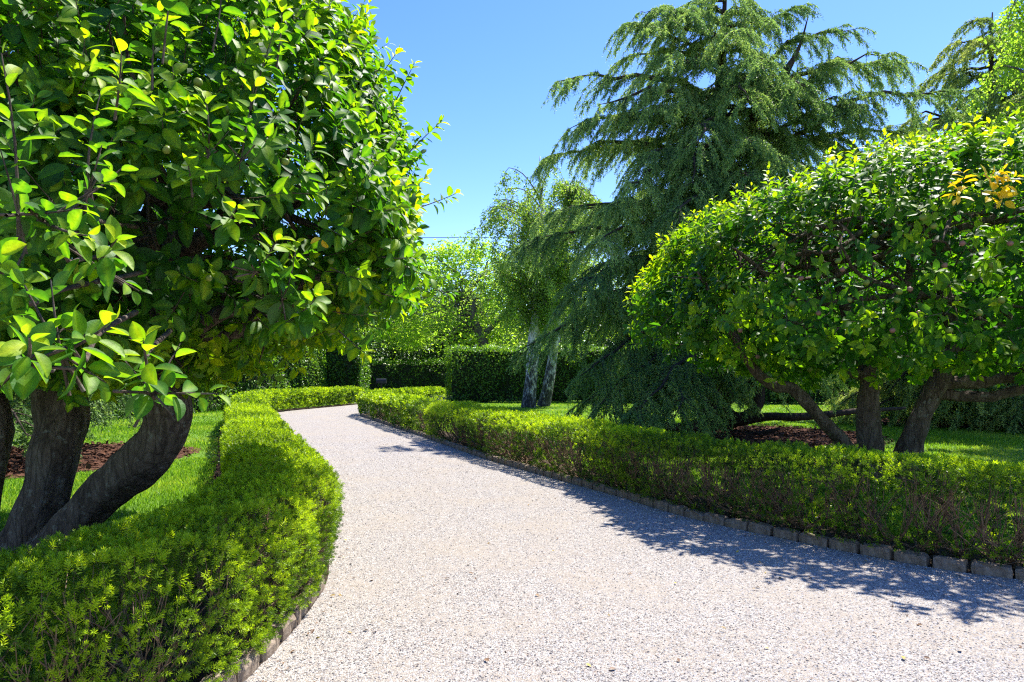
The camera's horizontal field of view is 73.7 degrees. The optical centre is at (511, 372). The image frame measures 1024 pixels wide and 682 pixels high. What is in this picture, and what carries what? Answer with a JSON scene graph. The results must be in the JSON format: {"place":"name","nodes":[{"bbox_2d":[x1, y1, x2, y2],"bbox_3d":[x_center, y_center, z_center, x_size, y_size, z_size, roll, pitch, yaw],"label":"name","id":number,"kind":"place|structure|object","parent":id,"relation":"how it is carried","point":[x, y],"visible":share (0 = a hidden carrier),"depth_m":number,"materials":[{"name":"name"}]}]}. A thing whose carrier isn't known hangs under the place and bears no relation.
{"place":"outdoors","nodes":[
{"label":"outdoors","id":0,"kind":"place"},
{"bbox_2d":[376,379,386,387],"bbox_3d":[-7.197,0.970,37.500,0.584,1.260,0.260,0,0,0],"label":"sign","id":1,"kind":"object","parent":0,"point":[381,381],"visible":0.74,"depth_m":37.38,"materials":[{"name":"black metal"}]},
{"bbox_2d":[0,394,1023,681],"bbox_3d":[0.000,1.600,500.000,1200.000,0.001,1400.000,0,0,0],"label":"ground","id":2,"kind":"structure","parent":0,"point":[1010,458],"depth_m":11.36,"materials":[{"name":"green plant"}]},
{"bbox_2d":[9,223,142,465],"bbox_3d":[-10.866,-2.034,13.125,8.241,8.734,7.848,0,0,0],"label":"shrub","id":3,"kind":"object","parent":2,"relation":"on","point":[22,417],"visible":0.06,"depth_m":12.47,"materials":[{"name":"green plant"}]},
{"bbox_2d":[5,444,200,478],"bbox_3d":[-9.178,1.591,12.558,6.012,0.001,5.229,0,0,0],"label":"mulch bed","id":4,"kind":"object","parent":2,"relation":"on","point":[85,452],"visible":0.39,"depth_m":13.06,"materials":[{"name":"brown wood"}]},
{"bbox_2d":[14,344,326,420],"bbox_3d":[-13.124,-0.026,27.031,2.623,3.513,19.626,0,0,14],"label":"tall hedge","id":5,"kind":"object","parent":2,"relation":"on","point":[310,378],"visible":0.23,"depth_m":32.01,"materials":[{"name":"green plant"}]},
{"bbox_2d":[55,403,356,681],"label":"hedge bed","id":6,"kind":"object","parent":2,"relation":"on","point":[200,676],"visible":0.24,"depth_m":4.18,"materials":[{"name":"soil"}]},
{"bbox_2d":[0,385,363,681],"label":"yew hedge","id":7,"kind":"object","parent":6,"relation":"on","point":[265,453],"visible":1,"depth_m":3.52,"materials":[{"name":"green plant"}]},
{"bbox_2d":[200,670,235,681],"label":"kerb stone","id":8,"kind":"object","parent":6,"relation":"on","point":[232,678],"visible":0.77,"depth_m":3.39,"materials":[{"name":"beige stone"}]},
{"bbox_2d":[223,647,259,681],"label":"kerb stone","id":9,"kind":"object","parent":6,"relation":"on","point":[247,670],"visible":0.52,"depth_m":3.57,"materials":[{"name":"beige stone"}]},
{"bbox_2d":[250,631,279,661],"bbox_3d":[-1.407,1.571,3.881,0.117,0.142,0.251,1,0,2],"label":"kerb stone","id":10,"kind":"object","parent":6,"relation":"on","point":[273,647],"visible":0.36,"depth_m":3.83,"materials":[{"name":"beige stone"}]},
{"bbox_2d":[267,613,296,641],"bbox_3d":[-1.407,1.563,4.160,0.119,0.140,0.240,2,0,1],"label":"kerb stone","id":11,"kind":"object","parent":6,"relation":"on","point":[285,632],"visible":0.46,"depth_m":4.11,"materials":[{"name":"beige stone"}]},
{"bbox_2d":[284,597,307,624],"bbox_3d":[-1.407,1.560,4.432,0.117,0.132,0.271,-1,2,-3],"label":"kerb stone","id":12,"kind":"object","parent":6,"relation":"on","point":[300,614],"visible":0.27,"depth_m":4.38,"materials":[{"name":"grey stone"}]},
{"bbox_2d":[299,587,316,609],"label":"kerb stone","id":13,"kind":"object","parent":6,"relation":"on","point":[313,599],"visible":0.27,"depth_m":4.65,"materials":[{"name":"grey stone"}]},
{"bbox_2d":[307,575,324,595],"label":"kerb stone","id":14,"kind":"object","parent":6,"relation":"on","point":[322,585],"visible":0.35,"depth_m":4.96,"materials":[{"name":"beige stone"}]},
{"bbox_2d":[0,0,462,561],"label":"apple tree","id":15,"kind":"object","parent":2,"relation":"on","point":[108,290],"visible":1,"depth_m":3.72,"materials":[{"name":"green plant"}]},
{"bbox_2d":[320,335,371,401],"bbox_3d":[-9.039,-0.191,37.304,2.853,3.839,2.540,0,0,0],"label":"tall hedge","id":16,"kind":"object","parent":2,"relation":"on","point":[340,370],"visible":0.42,"depth_m":36.58,"materials":[{"name":"green plant"}]},
{"bbox_2d":[319,356,451,393],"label":"tall hedge","id":17,"kind":"object","parent":2,"relation":"on","point":[401,374],"visible":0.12,"depth_m":49.43,"materials":[{"name":"green plant"}]},
{"bbox_2d":[325,247,458,357],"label":"maple tree","id":18,"kind":"object","parent":2,"relation":"on","point":[356,329],"visible":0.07,"depth_m":48.38,"materials":[{"name":"green plant"}]},
{"bbox_2d":[358,284,458,364],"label":"evergreen tree","id":19,"kind":"object","parent":2,"relation":"on","point":[386,351],"visible":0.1,"depth_m":58.82,"materials":[{"name":"green plant"}]},
{"bbox_2d":[375,285,525,364],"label":"evergreen tree","id":20,"kind":"object","parent":2,"relation":"on","point":[432,355],"visible":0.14,"depth_m":55.43,"materials":[{"name":"green plant"}]},
{"bbox_2d":[369,233,533,354],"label":"maple tree","id":21,"kind":"object","parent":2,"relation":"on","point":[473,319],"visible":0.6,"depth_m":43.71,"materials":[{"name":"green plant"}]},
{"bbox_2d":[487,454,494,460],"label":"kerb stone","id":22,"kind":"object","parent":2,"relation":"on","point":[489,457],"visible":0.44,"depth_m":12.38,"materials":[{"name":"grey stone"}]},
{"bbox_2d":[499,458,507,464],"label":"kerb stone","id":23,"kind":"object","parent":2,"relation":"on","point":[502,461],"visible":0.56,"depth_m":11.89,"materials":[{"name":"grey stone"}]},
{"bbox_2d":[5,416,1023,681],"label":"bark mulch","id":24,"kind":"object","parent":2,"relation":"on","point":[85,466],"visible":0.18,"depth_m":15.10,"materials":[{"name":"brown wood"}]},
{"bbox_2d":[512,461,520,468],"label":"kerb stone","id":25,"kind":"object","parent":2,"relation":"on","point":[516,464],"visible":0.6,"depth_m":11.40,"materials":[{"name":"grey stone"}]},
{"bbox_2d":[457,156,594,407],"bbox_3d":[0.627,-4.035,30.803,6.312,11.543,6.137,0,0,44],"label":"birch tree","id":26,"kind":"object","parent":2,"relation":"on","point":[538,308],"visible":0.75,"depth_m":30.33,"materials":[{"name":"green plant"}]},
{"bbox_2d":[452,253,620,351],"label":"oak tree","id":27,"kind":"object","parent":2,"relation":"on","point":[526,339],"visible":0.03,"depth_m":51.10,"materials":[{"name":"green plant"}]},
{"bbox_2d":[543,470,554,477],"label":"kerb stone","id":28,"kind":"object","parent":2,"relation":"on","point":[548,474],"visible":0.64,"depth_m":10.38,"materials":[{"name":"grey stone"}]},
{"bbox_2d":[519,176,602,406],"bbox_3d":[2.472,-3.826,32.458,4.940,11.026,5.326,0,0,0],"label":"birch tree","id":29,"kind":"object","parent":2,"relation":"on","point":[568,198],"visible":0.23,"depth_m":31.78,"materials":[{"name":"green plant"}]},
{"bbox_2d":[562,475,572,483],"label":"kerb stone","id":30,"kind":"object","parent":2,"relation":"on","point":[565,479],"visible":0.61,"depth_m":9.91,"materials":[{"name":"grey stone"}]},
{"bbox_2d":[582,287,680,348],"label":"evergreen tree","id":31,"kind":"object","parent":2,"relation":"on","point":[608,341],"visible":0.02,"depth_m":45.41,"materials":[{"name":"green plant"}]},
{"bbox_2d":[346,313,923,363],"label":"distant woods","id":32,"kind":"object","parent":2,"relation":"on","point":[450,344],"depth_m":74.06,"materials":[{"name":"green plant"}]},
{"bbox_2d":[442,342,885,403],"bbox_3d":[14.546,-0.037,34.772,36.944,3.556,3.421,0,0,10],"label":"tall hedge","id":33,"kind":"object","parent":2,"relation":"on","point":[478,374],"visible":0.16,"depth_m":36.38,"materials":[{"name":"green plant"}]},
{"bbox_2d":[366,412,1023,578],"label":"hedge bed","id":34,"kind":"object","parent":2,"relation":"on","point":[938,552],"visible":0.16,"depth_m":6.79,"materials":[{"name":"soil"}]},
{"bbox_2d":[471,449,479,455],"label":"kerb stone","id":35,"kind":"object","parent":34,"relation":"on","point":[474,452],"visible":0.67,"depth_m":13.17,"materials":[{"name":"grey stone"}]},
{"bbox_2d":[481,453,489,458],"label":"kerb stone","id":36,"kind":"object","parent":34,"relation":"on","point":[483,456],"visible":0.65,"depth_m":12.62,"materials":[{"name":"grey stone"}]},
{"bbox_2d":[493,456,501,462],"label":"kerb stone","id":37,"kind":"object","parent":34,"relation":"on","point":[495,458],"visible":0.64,"depth_m":12.15,"materials":[{"name":"grey stone"}]},
{"bbox_2d":[505,460,515,466],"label":"kerb stone","id":38,"kind":"object","parent":34,"relation":"on","point":[508,462],"visible":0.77,"depth_m":11.63,"materials":[{"name":"grey stone"}]},
{"bbox_2d":[519,463,527,470],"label":"kerb stone","id":39,"kind":"object","parent":34,"relation":"on","point":[522,466],"visible":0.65,"depth_m":11.17,"materials":[{"name":"grey stone"}]},
{"bbox_2d":[527,465,535,472],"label":"kerb stone","id":40,"kind":"object","parent":34,"relation":"on","point":[531,468],"visible":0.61,"depth_m":10.90,"materials":[{"name":"grey stone"}]},
{"bbox_2d":[536,467,546,475],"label":"kerb stone","id":41,"kind":"object","parent":34,"relation":"on","point":[540,471],"visible":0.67,"depth_m":10.65,"materials":[{"name":"grey stone"}]},
{"bbox_2d":[552,472,563,480],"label":"kerb stone","id":42,"kind":"object","parent":34,"relation":"on","point":[557,476],"visible":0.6,"depth_m":10.14,"materials":[{"name":"grey stone"}]},
{"bbox_2d":[572,477,584,485],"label":"kerb stone","id":43,"kind":"object","parent":34,"relation":"on","point":[577,481],"visible":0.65,"depth_m":9.67,"materials":[{"name":"grey stone"}]},
{"bbox_2d":[582,480,594,488],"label":"kerb stone","id":44,"kind":"object","parent":34,"relation":"on","point":[589,485],"visible":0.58,"depth_m":9.42,"materials":[{"name":"grey stone"}]},
{"bbox_2d":[593,482,608,491],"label":"kerb stone","id":45,"kind":"object","parent":34,"relation":"on","point":[601,488],"visible":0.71,"depth_m":9.15,"materials":[{"name":"grey stone"}]},
{"bbox_2d":[605,486,617,495],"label":"kerb stone","id":46,"kind":"object","parent":34,"relation":"on","point":[609,490],"visible":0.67,"depth_m":8.93,"materials":[{"name":"grey stone"}]},
{"bbox_2d":[617,489,631,498],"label":"kerb stone","id":47,"kind":"object","parent":34,"relation":"on","point":[622,494],"visible":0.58,"depth_m":8.69,"materials":[{"name":"grey stone"}]},
{"bbox_2d":[628,493,642,502],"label":"kerb stone","id":48,"kind":"object","parent":34,"relation":"on","point":[631,496],"visible":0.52,"depth_m":8.43,"materials":[{"name":"grey stone"}]},
{"bbox_2d":[640,496,657,506],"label":"kerb stone","id":49,"kind":"object","parent":34,"relation":"on","point":[645,501],"visible":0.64,"depth_m":8.18,"materials":[{"name":"grey stone"}]},
{"bbox_2d":[653,500,672,511],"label":"kerb stone","id":50,"kind":"object","parent":34,"relation":"on","point":[662,505],"visible":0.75,"depth_m":7.91,"materials":[{"name":"grey stone"}]},
{"bbox_2d":[669,504,687,515],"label":"kerb stone","id":51,"kind":"object","parent":34,"relation":"on","point":[675,509],"visible":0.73,"depth_m":7.68,"materials":[{"name":"grey stone"}]},
{"bbox_2d":[355,385,1023,569],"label":"yew hedge","id":52,"kind":"object","parent":34,"relation":"on","point":[397,406],"visible":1,"depth_m":7.05,"materials":[{"name":"green plant"}]},
{"bbox_2d":[685,508,704,520],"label":"kerb stone","id":53,"kind":"object","parent":34,"relation":"on","point":[693,514],"visible":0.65,"depth_m":7.45,"materials":[{"name":"grey stone"}]},
{"bbox_2d":[703,512,727,525],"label":"kerb stone","id":54,"kind":"object","parent":34,"relation":"on","point":[713,518],"visible":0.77,"depth_m":7.20,"materials":[{"name":"grey stone"}]},
{"bbox_2d":[724,518,751,530],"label":"kerb stone","id":55,"kind":"object","parent":34,"relation":"on","point":[738,523],"visible":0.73,"depth_m":6.97,"materials":[{"name":"grey stone"}]},
{"bbox_2d":[748,521,773,535],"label":"kerb stone","id":56,"kind":"object","parent":34,"relation":"on","point":[763,528],"visible":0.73,"depth_m":6.76,"materials":[{"name":"grey stone"}]},
{"bbox_2d":[799,532,830,547],"bbox_3d":[2.818,1.570,6.355,0.117,0.132,0.271,0,0,-38],"label":"kerb stone","id":57,"kind":"object","parent":34,"relation":"on","point":[810,538],"visible":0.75,"depth_m":6.32,"materials":[{"name":"grey stone"}]},
{"bbox_2d":[829,537,859,552],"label":"kerb stone","id":58,"kind":"object","parent":34,"relation":"on","point":[846,546],"visible":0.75,"depth_m":6.10,"materials":[{"name":"grey stone"}]},
{"bbox_2d":[860,542,893,559],"bbox_3d":[3.173,1.562,5.933,0.117,0.142,0.251,-1,0,-41],"label":"kerb stone","id":59,"kind":"object","parent":34,"relation":"on","point":[882,551],"visible":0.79,"depth_m":5.89,"materials":[{"name":"grey stone"}]},
{"bbox_2d":[894,549,929,566],"bbox_3d":[3.356,1.571,5.728,0.117,0.142,0.251,-5,4,-44],"label":"kerb stone","id":60,"kind":"object","parent":34,"relation":"on","point":[910,557],"visible":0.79,"depth_m":5.70,"materials":[{"name":"grey stone"}]},
{"bbox_2d":[932,555,967,572],"bbox_3d":[3.550,1.567,5.538,0.240,0.140,0.119,0,1,41],"label":"kerb stone","id":61,"kind":"object","parent":34,"relation":"on","point":[949,563],"visible":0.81,"depth_m":5.51,"materials":[{"name":"grey stone"}]},
{"bbox_2d":[971,560,1012,578],"bbox_3d":[3.781,1.567,5.386,0.271,0.132,0.117,-1,2,33],"label":"kerb stone","id":62,"kind":"object","parent":34,"relation":"on","point":[990,569],"visible":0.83,"depth_m":5.35,"materials":[{"name":"grey stone"}]},
{"bbox_2d":[1015,566,1023,579],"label":"kerb stone","id":63,"kind":"object","parent":34,"relation":"on","point":[1019,572],"visible":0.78,"depth_m":5.26,"materials":[{"name":"grey stone"}]},
{"bbox_2d":[605,426,885,451],"bbox_3d":[5.814,1.591,17.164,7.164,0.001,6.979,0,0,0],"label":"mulch bed","id":64,"kind":"object","parent":2,"relation":"on","point":[826,442],"visible":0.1,"depth_m":16.93,"materials":[{"name":"brown wood"}]},
{"bbox_2d":[504,0,987,448],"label":"cedar tree","id":65,"kind":"object","parent":2,"relation":"on","point":[753,140],"visible":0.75,"depth_m":17.49,"materials":[{"name":"green plant"}]},
{"bbox_2d":[773,527,800,541],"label":"kerb stone","id":66,"kind":"object","parent":2,"relation":"on","point":[783,533],"visible":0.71,"depth_m":6.54,"materials":[{"name":"grey stone"}]},
{"bbox_2d":[622,102,1023,482],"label":"apple tree","id":67,"kind":"object","parent":2,"relation":"on","point":[923,215],"visible":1,"depth_m":8.05,"materials":[{"name":"green plant"}]},
{"bbox_2d":[798,12,1023,434],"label":"cedar tree","id":68,"kind":"object","parent":2,"relation":"on","point":[900,392],"visible":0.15,"depth_m":20.85,"materials":[{"name":"green plant"}]},
{"bbox_2d":[881,417,1023,429],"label":"mulch bed","id":69,"kind":"object","parent":2,"relation":"on","point":[941,424],"visible":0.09,"depth_m":20.43,"materials":[{"name":"brown wood"}]},
{"bbox_2d":[957,0,1023,256],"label":"birch tree","id":70,"kind":"object","parent":2,"relation":"on","point":[1012,63],"visible":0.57,"depth_m":17.58,"materials":[{"name":"green plant"}]},
{"bbox_2d":[11,0,1023,364],"label":"sky","id":71,"kind":"structure","parent":0,"point":[490,67],"materials":[{"name":"blue"}]},
{"bbox_2d":[422,235,627,237],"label":"power line","id":72,"kind":"object","parent":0,"point":[458,237],"visible":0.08,"depth_m":47.98,"materials":[{"name":"metal"}]},
{"bbox_2d":[244,399,1023,681],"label":"gravel path","id":73,"kind":"structure","parent":0,"point":[335,423],"depth_m":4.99,"materials":[{"name":"beige gravel"}]},
{"bbox_2d":[262,425,1022,681],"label":"fallen leaves","id":74,"kind":"object","parent":73,"relation":"on","point":[487,659],"visible":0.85,"depth_m":4.54,"materials":[{"name":"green plant"}]}
]}

